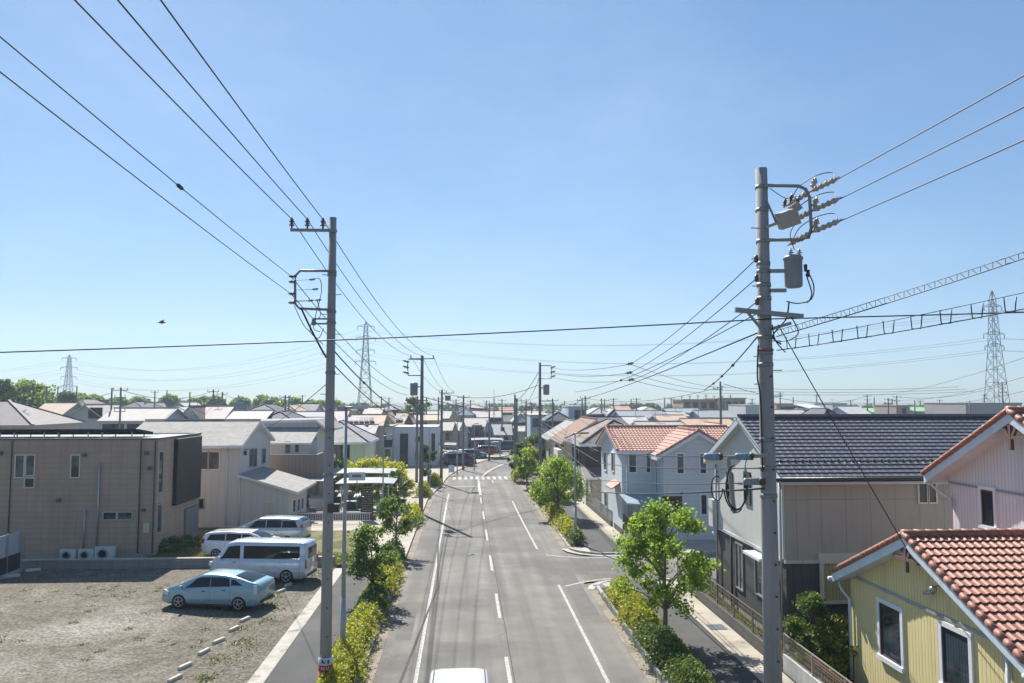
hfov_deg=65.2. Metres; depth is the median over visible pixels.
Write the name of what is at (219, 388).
overhead wire
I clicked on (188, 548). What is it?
grass tufts
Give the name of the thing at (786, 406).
house
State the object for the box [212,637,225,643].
wheel stop
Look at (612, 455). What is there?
window
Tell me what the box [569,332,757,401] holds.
overhead wire
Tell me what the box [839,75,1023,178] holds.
overhead wire
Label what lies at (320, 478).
carport
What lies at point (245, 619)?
wheel stop
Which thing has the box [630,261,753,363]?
overhead wire
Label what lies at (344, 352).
overhead wire
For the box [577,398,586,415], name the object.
utility pole
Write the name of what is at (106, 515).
window
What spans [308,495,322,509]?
storage bin
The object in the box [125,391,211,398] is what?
overhead wire
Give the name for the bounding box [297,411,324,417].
house
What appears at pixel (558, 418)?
house
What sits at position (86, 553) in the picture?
air conditioner
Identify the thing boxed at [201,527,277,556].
parked car
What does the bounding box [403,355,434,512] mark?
utility pole
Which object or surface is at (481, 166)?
sky
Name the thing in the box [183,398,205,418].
house
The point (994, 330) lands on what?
power pylon
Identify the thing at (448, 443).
carport
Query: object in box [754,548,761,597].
window
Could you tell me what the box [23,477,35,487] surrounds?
window
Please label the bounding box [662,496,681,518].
window
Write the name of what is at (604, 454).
window
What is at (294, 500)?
window
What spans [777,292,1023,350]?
cable span
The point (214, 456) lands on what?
window
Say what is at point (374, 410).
house
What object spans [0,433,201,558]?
brown building
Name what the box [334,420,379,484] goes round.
light green house
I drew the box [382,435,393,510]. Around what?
street lamp
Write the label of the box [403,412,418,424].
house
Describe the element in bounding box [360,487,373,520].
louvred screen
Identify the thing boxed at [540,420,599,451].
overhead wire
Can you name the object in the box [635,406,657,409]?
house
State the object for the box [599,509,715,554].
yard paving
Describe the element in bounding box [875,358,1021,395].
overhead wire
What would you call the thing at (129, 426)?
window
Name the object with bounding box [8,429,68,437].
solar panel
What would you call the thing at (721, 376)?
overhead wire
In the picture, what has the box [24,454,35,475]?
window
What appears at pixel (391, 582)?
hedge
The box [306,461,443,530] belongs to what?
forecourt
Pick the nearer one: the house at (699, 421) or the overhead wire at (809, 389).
the overhead wire at (809, 389)
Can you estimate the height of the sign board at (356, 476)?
3.223 m
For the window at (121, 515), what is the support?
in the brown building at (135, 496)
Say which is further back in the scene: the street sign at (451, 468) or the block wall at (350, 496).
the street sign at (451, 468)
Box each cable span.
[776,252,1023,336]
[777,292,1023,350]
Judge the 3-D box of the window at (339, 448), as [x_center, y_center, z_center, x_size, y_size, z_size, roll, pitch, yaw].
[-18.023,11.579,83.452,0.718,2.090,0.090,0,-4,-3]
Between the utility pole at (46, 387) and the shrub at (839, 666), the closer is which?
the shrub at (839, 666)
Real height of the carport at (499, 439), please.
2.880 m
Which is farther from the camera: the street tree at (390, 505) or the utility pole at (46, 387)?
the utility pole at (46, 387)
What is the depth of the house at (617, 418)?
101.63 m
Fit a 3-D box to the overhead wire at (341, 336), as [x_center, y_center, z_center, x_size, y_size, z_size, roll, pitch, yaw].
[-7.548,0.867,44.353,0.025,2.926,39.482,0,-4,-2]
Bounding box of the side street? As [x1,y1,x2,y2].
[567,555,715,581]
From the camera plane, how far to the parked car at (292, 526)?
49.28 m
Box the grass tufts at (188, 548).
[139,537,353,569]
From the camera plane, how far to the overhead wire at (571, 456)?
58.49 m
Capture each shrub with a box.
[334,454,354,491]
[341,455,405,493]
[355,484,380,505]
[381,470,411,504]
[384,459,416,491]
[782,590,847,673]
[816,613,857,676]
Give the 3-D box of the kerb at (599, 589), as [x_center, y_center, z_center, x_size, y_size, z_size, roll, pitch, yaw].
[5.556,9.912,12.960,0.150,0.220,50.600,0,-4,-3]
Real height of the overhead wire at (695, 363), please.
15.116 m
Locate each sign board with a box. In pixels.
[309,508,315,521]
[349,472,364,510]
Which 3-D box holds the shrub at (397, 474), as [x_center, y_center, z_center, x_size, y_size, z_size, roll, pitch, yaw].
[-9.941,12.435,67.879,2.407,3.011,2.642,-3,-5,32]
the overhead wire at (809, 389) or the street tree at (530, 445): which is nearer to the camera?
the overhead wire at (809, 389)
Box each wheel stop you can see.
[4,573,19,577]
[25,568,40,571]
[167,674,182,682]
[177,661,192,669]
[198,647,209,655]
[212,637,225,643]
[228,625,239,631]
[239,616,250,621]
[276,588,285,592]
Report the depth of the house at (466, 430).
149.31 m
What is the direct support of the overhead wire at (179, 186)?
attached to the utility pole at (330, 507)
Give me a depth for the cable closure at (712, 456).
19.90 m
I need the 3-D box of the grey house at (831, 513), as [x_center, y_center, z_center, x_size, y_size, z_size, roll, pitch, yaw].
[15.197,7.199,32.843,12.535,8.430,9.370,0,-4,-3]
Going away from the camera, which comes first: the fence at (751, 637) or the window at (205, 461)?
the fence at (751, 637)
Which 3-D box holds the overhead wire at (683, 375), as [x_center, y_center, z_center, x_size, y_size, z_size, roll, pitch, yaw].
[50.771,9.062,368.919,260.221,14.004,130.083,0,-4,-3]
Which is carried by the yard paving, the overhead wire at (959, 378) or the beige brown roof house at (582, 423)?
the beige brown roof house at (582, 423)
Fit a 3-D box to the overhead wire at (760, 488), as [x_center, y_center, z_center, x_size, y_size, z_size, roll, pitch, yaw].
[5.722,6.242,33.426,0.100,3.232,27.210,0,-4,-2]
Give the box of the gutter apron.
[562,548,676,589]
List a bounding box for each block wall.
[298,511,375,519]
[307,494,381,504]
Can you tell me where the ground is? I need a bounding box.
[226,403,1023,680]
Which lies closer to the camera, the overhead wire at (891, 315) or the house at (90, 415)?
the overhead wire at (891, 315)
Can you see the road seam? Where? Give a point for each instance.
(409, 658)
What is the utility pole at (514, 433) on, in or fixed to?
on the road
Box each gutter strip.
[360,456,507,682]
[519,460,566,547]
[589,590,659,682]
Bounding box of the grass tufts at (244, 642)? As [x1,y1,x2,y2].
[184,567,321,682]
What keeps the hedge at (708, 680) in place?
on the planter soil at (632, 630)
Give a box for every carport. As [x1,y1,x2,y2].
[302,475,336,481]
[334,468,397,493]
[335,477,397,510]
[438,442,455,452]
[471,438,502,457]
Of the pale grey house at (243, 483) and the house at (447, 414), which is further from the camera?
the house at (447, 414)
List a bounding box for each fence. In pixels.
[0,530,22,578]
[586,494,611,525]
[614,514,641,537]
[677,556,762,654]
[783,633,851,682]
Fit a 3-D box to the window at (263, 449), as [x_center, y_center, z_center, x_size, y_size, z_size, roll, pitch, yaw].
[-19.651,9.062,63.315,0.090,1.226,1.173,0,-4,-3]
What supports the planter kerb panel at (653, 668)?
on the gutter strip at (646, 670)
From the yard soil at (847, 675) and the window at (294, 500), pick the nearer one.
the yard soil at (847, 675)
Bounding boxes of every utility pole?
[42,386,50,402]
[110,388,112,410]
[112,387,127,428]
[207,389,218,404]
[281,395,290,409]
[283,395,293,409]
[288,217,340,657]
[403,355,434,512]
[407,396,419,481]
[440,390,450,482]
[452,399,459,416]
[457,395,465,469]
[485,403,493,460]
[498,399,505,427]
[513,395,515,481]
[516,398,526,442]
[521,401,529,438]
[538,363,554,480]
[547,398,557,427]
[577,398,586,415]
[713,381,722,424]
[735,167,841,682]
[884,398,892,413]
[893,395,900,413]
[998,382,1006,409]
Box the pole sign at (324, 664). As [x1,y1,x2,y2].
[318,656,332,682]
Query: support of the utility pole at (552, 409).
on the ground
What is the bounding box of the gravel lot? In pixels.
[0,566,336,682]
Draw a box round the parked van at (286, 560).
[209,537,317,583]
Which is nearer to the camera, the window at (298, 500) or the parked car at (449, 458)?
the window at (298, 500)
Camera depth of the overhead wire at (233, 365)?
470.94 m
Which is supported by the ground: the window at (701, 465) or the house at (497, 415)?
the house at (497, 415)
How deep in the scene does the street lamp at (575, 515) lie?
49.96 m
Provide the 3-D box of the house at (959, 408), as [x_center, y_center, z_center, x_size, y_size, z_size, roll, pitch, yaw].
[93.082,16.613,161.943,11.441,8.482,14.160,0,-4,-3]
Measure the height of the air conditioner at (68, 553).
0.620 m
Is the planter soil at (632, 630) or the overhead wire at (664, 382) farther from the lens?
the overhead wire at (664, 382)
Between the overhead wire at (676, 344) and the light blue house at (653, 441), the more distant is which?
the overhead wire at (676, 344)
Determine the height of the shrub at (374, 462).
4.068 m
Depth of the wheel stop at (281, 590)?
37.16 m
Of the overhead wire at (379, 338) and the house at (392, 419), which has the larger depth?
the house at (392, 419)
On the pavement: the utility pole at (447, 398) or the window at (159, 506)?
the utility pole at (447, 398)
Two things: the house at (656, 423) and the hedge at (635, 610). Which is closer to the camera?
the hedge at (635, 610)
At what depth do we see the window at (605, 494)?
58.66 m
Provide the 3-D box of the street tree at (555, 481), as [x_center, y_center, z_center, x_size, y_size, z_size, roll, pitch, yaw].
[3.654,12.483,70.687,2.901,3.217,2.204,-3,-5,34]
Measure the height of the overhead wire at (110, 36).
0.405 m
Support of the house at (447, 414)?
on the ground
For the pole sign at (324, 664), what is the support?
attached to the utility pole at (330, 507)
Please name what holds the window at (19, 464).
in the brown building at (135, 496)
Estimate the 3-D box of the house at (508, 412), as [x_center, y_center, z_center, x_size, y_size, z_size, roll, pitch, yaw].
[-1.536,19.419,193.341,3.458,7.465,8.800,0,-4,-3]
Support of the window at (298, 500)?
in the pale grey house at (243, 483)
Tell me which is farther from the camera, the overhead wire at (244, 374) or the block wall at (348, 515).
the overhead wire at (244, 374)
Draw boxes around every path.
[264,557,374,682]
[532,464,619,550]
[591,551,672,581]
[630,582,761,682]
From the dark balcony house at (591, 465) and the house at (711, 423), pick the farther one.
the house at (711, 423)
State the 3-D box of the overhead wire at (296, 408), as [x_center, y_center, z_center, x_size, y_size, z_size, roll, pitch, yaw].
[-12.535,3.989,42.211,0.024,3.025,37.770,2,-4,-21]
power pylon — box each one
[59,355,77,392]
[355,322,375,405]
[983,291,1009,402]
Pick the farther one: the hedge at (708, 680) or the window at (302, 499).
the window at (302, 499)
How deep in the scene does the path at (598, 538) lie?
54.23 m
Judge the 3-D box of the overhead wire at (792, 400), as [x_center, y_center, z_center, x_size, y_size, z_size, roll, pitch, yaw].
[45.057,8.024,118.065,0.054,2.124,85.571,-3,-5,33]
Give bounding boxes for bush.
[158,535,186,554]
[180,534,202,547]
[398,516,426,524]
[563,529,589,544]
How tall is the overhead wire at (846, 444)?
6.315 m
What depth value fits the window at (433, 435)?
108.82 m
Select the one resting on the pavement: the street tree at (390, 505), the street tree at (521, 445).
the street tree at (390, 505)
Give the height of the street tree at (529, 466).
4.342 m
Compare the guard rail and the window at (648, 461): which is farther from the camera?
the guard rail
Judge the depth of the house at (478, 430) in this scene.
149.99 m
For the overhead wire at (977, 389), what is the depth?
86.73 m
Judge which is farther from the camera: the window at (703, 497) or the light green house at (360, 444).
the light green house at (360, 444)
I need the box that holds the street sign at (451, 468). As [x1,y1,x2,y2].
[449,465,453,471]
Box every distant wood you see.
[54,392,341,407]
[106,397,314,407]
[336,399,387,413]
[439,402,923,413]
[626,403,660,409]
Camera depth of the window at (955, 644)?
20.11 m
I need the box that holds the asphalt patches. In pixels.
[395,517,628,639]
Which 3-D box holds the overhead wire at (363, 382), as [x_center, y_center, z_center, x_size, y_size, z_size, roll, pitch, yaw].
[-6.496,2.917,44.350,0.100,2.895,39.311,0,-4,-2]
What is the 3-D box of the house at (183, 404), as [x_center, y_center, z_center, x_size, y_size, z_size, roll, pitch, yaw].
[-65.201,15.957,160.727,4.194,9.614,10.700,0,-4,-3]
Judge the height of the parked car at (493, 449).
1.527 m
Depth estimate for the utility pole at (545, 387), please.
78.83 m
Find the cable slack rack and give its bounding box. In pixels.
[711,453,767,513]
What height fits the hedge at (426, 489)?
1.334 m
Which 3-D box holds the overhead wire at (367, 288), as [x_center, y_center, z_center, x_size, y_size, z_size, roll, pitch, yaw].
[-6.104,-1.256,44.578,0.025,2.258,39.448,0,-4,-1]
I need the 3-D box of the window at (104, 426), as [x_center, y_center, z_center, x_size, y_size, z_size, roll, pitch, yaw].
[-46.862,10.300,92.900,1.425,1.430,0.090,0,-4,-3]
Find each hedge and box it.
[313,601,389,682]
[346,581,398,621]
[359,553,407,595]
[378,535,407,564]
[400,501,424,524]
[411,481,433,495]
[427,472,445,486]
[510,465,531,480]
[539,502,578,536]
[601,575,662,632]
[623,614,716,682]
[686,676,715,682]
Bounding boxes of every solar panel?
[0,429,26,437]
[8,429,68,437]
[53,429,110,437]
[97,429,152,437]
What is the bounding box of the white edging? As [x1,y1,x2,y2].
[247,568,341,682]
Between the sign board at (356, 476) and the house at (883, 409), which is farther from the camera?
the house at (883, 409)
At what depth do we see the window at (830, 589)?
28.43 m
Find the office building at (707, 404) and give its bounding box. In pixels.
[672,395,746,410]
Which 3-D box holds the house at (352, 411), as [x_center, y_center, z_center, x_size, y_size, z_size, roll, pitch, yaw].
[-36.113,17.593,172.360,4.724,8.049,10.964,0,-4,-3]
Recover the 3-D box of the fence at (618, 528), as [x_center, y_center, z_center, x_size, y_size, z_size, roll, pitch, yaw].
[7.417,11.999,51.586,0.150,1.490,8.450,0,-4,-3]
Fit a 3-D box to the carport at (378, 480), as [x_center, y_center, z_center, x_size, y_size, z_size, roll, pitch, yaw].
[-11.776,12.472,65.188,4.600,2.430,4.000,0,-4,-3]
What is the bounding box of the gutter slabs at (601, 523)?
[551,477,627,551]
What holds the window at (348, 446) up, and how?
in the light green house at (360, 444)
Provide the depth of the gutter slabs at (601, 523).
58.59 m
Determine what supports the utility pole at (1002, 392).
on the ground
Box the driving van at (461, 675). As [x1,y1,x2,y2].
[429,668,488,682]
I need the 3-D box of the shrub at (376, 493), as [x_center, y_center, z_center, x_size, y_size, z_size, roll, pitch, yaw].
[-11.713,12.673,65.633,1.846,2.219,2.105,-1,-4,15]
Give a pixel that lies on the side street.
(582, 566)
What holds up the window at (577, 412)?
in the house at (573, 412)
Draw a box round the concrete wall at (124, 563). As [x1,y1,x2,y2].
[21,556,335,569]
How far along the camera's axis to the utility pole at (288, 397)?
115.88 m
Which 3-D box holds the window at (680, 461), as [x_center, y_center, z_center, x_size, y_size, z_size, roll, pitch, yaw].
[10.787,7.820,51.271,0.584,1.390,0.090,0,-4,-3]
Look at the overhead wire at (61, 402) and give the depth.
110.69 m
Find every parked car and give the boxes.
[161,568,274,611]
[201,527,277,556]
[240,515,311,537]
[439,450,464,459]
[443,452,476,465]
[459,449,486,458]
[473,445,497,454]
[490,441,498,451]
[501,440,518,449]
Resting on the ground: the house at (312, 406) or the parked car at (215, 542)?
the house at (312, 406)
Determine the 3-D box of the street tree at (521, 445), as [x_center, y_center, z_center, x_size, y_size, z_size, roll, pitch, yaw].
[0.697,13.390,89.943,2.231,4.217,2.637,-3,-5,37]
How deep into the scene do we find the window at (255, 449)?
60.85 m
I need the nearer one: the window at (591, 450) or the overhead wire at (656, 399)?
the window at (591, 450)
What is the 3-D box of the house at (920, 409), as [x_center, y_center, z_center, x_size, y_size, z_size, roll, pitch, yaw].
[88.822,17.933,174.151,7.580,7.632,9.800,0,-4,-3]
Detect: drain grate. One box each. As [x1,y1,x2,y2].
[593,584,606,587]
[706,624,727,629]
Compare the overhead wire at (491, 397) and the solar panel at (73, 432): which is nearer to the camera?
the solar panel at (73, 432)
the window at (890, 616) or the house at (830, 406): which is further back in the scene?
the house at (830, 406)
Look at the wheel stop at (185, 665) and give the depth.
26.66 m
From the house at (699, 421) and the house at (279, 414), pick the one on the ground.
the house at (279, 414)
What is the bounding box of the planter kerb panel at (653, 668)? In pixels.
[601,592,667,682]
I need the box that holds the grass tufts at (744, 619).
[699,585,817,673]
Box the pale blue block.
[393,425,439,465]
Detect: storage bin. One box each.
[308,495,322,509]
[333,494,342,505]
[342,500,355,508]
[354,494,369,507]
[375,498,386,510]
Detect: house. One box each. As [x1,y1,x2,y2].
[0,389,85,428]
[39,402,81,415]
[69,403,118,428]
[79,399,106,405]
[97,407,188,428]
[121,401,161,406]
[136,419,316,526]
[144,402,166,406]
[172,397,200,406]
[178,406,188,411]
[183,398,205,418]
[205,403,237,418]
[226,411,274,418]
[232,404,247,410]
[244,398,296,412]
[261,417,343,494]
[268,410,307,418]
[286,404,305,410]
[294,403,324,410]
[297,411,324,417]
[334,404,358,413]
[334,410,351,421]
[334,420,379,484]
[348,414,389,457]
[353,424,378,457]
[362,406,384,413]
[383,404,395,423]
[384,404,403,414]
[384,424,397,462]
[395,406,408,424]
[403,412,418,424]
[414,414,440,424]
[425,410,451,423]
[443,421,461,448]
[448,411,458,420]
[450,417,459,448]
[458,403,475,420]
[460,416,469,448]
[461,404,484,410]
[464,417,487,446]
[471,424,481,447]
[472,406,500,422]
[482,419,492,444]
[490,423,512,440]
[498,406,513,413]
[498,414,513,422]
[509,412,524,440]
[512,425,524,441]
[523,410,543,415]
[527,413,548,448]
[542,411,572,448]
[542,419,575,465]
[550,416,599,484]
[562,401,586,419]
[565,418,625,508]
[587,407,607,416]
[592,416,627,424]
[595,424,727,540]
[604,407,615,415]
[610,405,631,409]
[612,410,664,418]
[621,409,649,424]
[630,415,683,424]
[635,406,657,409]
[648,408,686,421]
[661,408,698,413]
[664,406,689,417]
[675,414,732,427]
[688,410,736,421]
[703,414,996,651]
[703,421,719,424]
[728,405,758,420]
[774,403,804,408]
[774,409,804,413]
[794,404,822,410]
[802,408,836,413]
[814,403,847,409]
[828,528,1023,682]
[831,406,870,413]
[861,403,873,413]
[873,405,909,413]
[910,406,924,413]
[920,406,1023,528]
[924,402,1021,413]
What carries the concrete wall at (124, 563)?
on the ground
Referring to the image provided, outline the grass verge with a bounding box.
[186,505,358,566]
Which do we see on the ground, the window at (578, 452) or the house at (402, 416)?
the house at (402, 416)
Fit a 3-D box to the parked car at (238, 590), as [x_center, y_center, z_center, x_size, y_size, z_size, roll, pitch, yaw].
[-12.774,10.733,34.822,4.490,1.486,2.141,-1,-4,8]
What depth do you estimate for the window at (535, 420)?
131.80 m
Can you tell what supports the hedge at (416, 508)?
on the planter soil
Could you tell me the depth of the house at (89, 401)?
188.57 m
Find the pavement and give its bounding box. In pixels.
[367,455,505,556]
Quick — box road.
[373,456,648,682]
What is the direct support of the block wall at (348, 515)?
on the forecourt
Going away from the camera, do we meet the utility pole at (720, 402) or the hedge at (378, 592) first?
the hedge at (378, 592)
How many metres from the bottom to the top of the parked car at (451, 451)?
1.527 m
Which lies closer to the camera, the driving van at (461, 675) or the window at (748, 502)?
the driving van at (461, 675)
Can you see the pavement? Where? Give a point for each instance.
(406, 539)
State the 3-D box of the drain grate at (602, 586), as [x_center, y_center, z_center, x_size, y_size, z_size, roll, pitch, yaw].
[4.231,11.679,38.164,0.500,0.020,0.700,2,-4,-20]
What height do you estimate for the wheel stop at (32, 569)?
0.135 m
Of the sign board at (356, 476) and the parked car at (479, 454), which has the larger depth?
the parked car at (479, 454)
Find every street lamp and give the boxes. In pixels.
[337,405,368,654]
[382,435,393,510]
[429,427,433,484]
[456,412,461,474]
[473,423,478,470]
[573,432,588,529]
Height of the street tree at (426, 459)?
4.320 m
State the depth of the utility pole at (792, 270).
20.24 m
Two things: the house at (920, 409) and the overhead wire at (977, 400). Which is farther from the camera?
the house at (920, 409)
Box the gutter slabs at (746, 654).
[658,581,794,682]
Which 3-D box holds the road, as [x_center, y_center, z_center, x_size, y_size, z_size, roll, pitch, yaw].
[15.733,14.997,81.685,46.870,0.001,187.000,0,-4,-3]
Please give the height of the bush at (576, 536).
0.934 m
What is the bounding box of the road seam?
[399,495,514,682]
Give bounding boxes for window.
[14,454,24,477]
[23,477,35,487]
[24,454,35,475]
[70,454,80,477]
[102,424,114,428]
[102,511,116,519]
[111,424,123,428]
[117,511,132,519]
[127,424,138,428]
[156,503,161,533]
[157,450,163,493]
[199,498,204,508]
[201,451,208,469]
[207,451,219,469]
[249,448,253,466]
[253,448,257,466]
[261,448,265,463]
[284,441,290,453]
[292,498,295,512]
[294,445,298,452]
[297,497,300,512]
[301,496,303,510]
[336,445,342,462]
[347,445,349,459]
[385,450,390,456]
[400,434,407,465]
[431,434,434,455]
[445,432,449,439]
[475,428,478,435]
[533,418,538,426]
[575,410,579,418]
[577,446,579,462]
[589,447,597,452]
[603,453,606,471]
[604,491,607,508]
[611,452,614,472]
[628,454,637,472]
[645,454,650,472]
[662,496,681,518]
[676,453,684,474]
[685,402,689,407]
[693,402,697,407]
[699,453,707,474]
[700,494,707,515]
[701,402,705,407]
[726,471,732,497]
[735,541,744,591]
[743,471,750,505]
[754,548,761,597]
[819,561,850,603]
[876,596,905,673]
[917,484,928,503]
[928,484,937,503]
[937,619,974,682]
[978,485,997,528]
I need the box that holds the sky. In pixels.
[0,0,1023,402]
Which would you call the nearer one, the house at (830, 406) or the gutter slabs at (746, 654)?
the gutter slabs at (746, 654)
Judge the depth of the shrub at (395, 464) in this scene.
77.13 m
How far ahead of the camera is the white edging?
29.76 m
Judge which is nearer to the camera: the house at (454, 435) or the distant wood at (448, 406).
the house at (454, 435)
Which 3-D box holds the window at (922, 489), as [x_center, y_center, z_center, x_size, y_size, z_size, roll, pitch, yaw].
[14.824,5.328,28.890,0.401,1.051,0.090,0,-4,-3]
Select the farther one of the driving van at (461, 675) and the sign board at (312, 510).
the sign board at (312, 510)
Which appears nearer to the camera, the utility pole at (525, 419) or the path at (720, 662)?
the path at (720, 662)
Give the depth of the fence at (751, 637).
31.28 m
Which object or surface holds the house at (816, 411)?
on the ground
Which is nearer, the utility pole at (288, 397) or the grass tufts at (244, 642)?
the grass tufts at (244, 642)
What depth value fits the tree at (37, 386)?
155.64 m
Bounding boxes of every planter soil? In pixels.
[344,557,400,682]
[545,509,584,546]
[601,586,695,682]
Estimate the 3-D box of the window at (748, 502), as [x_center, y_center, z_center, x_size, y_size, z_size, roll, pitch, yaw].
[9.495,5.904,32.241,0.090,1.304,0.718,0,-4,-3]
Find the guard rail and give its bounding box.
[291,512,371,520]
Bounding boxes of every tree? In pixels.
[0,378,21,402]
[5,380,49,407]
[18,377,45,407]
[43,384,56,401]
[55,390,81,404]
[334,520,400,584]
[373,492,428,537]
[399,396,431,413]
[417,443,437,481]
[505,442,524,476]
[512,443,537,461]
[512,446,537,486]
[519,430,545,462]
[519,454,592,509]
[537,469,568,493]
[608,497,725,627]
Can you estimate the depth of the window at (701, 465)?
51.33 m
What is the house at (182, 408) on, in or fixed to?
on the ground
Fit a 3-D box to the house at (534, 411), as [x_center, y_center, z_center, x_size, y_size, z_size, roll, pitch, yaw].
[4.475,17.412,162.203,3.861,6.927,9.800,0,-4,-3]
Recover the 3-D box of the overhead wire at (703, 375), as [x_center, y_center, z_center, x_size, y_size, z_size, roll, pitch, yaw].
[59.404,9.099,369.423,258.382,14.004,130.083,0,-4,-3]
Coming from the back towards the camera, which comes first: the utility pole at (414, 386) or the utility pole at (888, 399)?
the utility pole at (888, 399)
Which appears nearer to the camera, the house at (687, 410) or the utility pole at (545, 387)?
the utility pole at (545, 387)
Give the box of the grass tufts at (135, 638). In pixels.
[0,574,282,681]
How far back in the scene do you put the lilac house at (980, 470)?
23.70 m
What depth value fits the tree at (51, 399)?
164.45 m
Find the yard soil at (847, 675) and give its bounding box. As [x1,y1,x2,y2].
[698,578,854,682]
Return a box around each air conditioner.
[60,549,77,558]
[78,548,94,557]
[94,546,116,557]
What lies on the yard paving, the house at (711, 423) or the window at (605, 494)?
the house at (711, 423)
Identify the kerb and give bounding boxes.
[354,455,508,682]
[541,508,569,547]
[568,547,633,554]
[596,578,669,585]
[596,586,668,682]
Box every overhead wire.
[0,36,290,275]
[0,71,290,293]
[0,318,767,352]
[1,393,110,403]
[65,331,352,369]
[66,341,354,379]
[69,364,321,390]
[74,0,291,218]
[76,353,374,390]
[78,341,374,379]
[79,334,360,369]
[117,0,306,218]
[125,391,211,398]
[160,0,322,219]
[255,384,325,431]
[292,277,408,388]
[292,295,404,394]
[294,222,410,355]
[300,307,326,357]
[310,223,421,355]
[325,223,432,355]
[335,352,418,414]
[335,366,418,423]
[357,350,983,375]
[358,338,983,363]
[363,311,979,345]
[375,350,1003,375]
[377,338,1003,363]
[379,312,991,345]
[422,396,539,410]
[422,402,537,408]
[444,385,537,397]
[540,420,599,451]
[540,431,599,491]
[542,425,599,462]
[544,431,599,479]
[552,372,624,376]
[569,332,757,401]
[578,314,755,391]
[587,386,722,401]
[600,487,764,493]
[602,452,733,456]
[602,463,763,468]
[602,480,743,483]
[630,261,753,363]
[630,279,754,372]
[631,373,703,389]
[632,303,754,379]
[633,365,710,386]
[704,336,757,389]
[722,387,946,389]
[724,389,959,392]
[725,384,865,402]
[727,391,971,394]
[768,312,1023,319]
[778,325,912,559]
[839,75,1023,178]
[840,106,1023,198]
[841,140,1023,220]
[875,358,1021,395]
[917,391,1022,403]
[919,377,1022,399]
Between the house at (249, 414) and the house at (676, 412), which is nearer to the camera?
the house at (249, 414)
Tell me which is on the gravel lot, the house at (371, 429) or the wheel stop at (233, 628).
the wheel stop at (233, 628)
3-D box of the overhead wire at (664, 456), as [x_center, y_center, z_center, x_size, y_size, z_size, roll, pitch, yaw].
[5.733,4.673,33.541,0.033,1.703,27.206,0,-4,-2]
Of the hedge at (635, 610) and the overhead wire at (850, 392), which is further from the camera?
the overhead wire at (850, 392)
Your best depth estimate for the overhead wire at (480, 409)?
70.54 m
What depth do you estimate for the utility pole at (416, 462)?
86.85 m
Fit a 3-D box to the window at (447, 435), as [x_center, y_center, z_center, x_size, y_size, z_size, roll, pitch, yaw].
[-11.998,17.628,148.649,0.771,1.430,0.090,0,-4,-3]
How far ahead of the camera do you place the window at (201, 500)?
56.12 m
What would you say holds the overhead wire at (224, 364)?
attached to the power pylon at (64, 386)
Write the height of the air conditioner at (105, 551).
0.760 m
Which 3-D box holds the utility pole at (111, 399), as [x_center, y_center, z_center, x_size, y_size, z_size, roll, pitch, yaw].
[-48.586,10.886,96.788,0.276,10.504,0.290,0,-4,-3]
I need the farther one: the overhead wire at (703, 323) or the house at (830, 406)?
the house at (830, 406)
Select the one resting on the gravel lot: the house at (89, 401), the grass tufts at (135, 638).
the grass tufts at (135, 638)
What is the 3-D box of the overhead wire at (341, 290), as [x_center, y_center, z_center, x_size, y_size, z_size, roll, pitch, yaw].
[-7.482,-1.262,44.498,0.025,2.258,39.417,0,-4,-2]
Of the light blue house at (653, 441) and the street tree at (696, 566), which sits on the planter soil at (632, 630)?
the street tree at (696, 566)
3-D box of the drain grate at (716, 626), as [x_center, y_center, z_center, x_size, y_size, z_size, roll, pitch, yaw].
[8.013,11.182,31.341,0.650,0.014,0.700,0,-4,-3]
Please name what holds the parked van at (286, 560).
on the gravel lot
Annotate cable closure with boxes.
[703,453,722,459]
[734,453,753,459]
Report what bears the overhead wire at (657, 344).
attached to the power pylon at (994, 330)
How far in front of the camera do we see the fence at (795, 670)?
24.91 m
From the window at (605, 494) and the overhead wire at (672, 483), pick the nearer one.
the overhead wire at (672, 483)
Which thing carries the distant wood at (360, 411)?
on the ground
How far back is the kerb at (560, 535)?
53.41 m
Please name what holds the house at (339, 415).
on the ground
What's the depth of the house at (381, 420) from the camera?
103.64 m
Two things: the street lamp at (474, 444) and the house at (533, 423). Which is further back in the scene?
the house at (533, 423)
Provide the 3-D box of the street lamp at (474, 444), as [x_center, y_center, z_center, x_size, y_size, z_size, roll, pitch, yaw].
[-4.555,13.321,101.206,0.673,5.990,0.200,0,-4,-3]
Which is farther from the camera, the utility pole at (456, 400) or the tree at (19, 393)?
the utility pole at (456, 400)
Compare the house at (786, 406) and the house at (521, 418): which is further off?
the house at (786, 406)
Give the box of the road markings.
[413,464,614,682]
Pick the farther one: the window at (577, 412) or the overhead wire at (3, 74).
the window at (577, 412)
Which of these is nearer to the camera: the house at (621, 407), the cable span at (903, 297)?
the cable span at (903, 297)
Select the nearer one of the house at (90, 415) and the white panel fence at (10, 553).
the white panel fence at (10, 553)

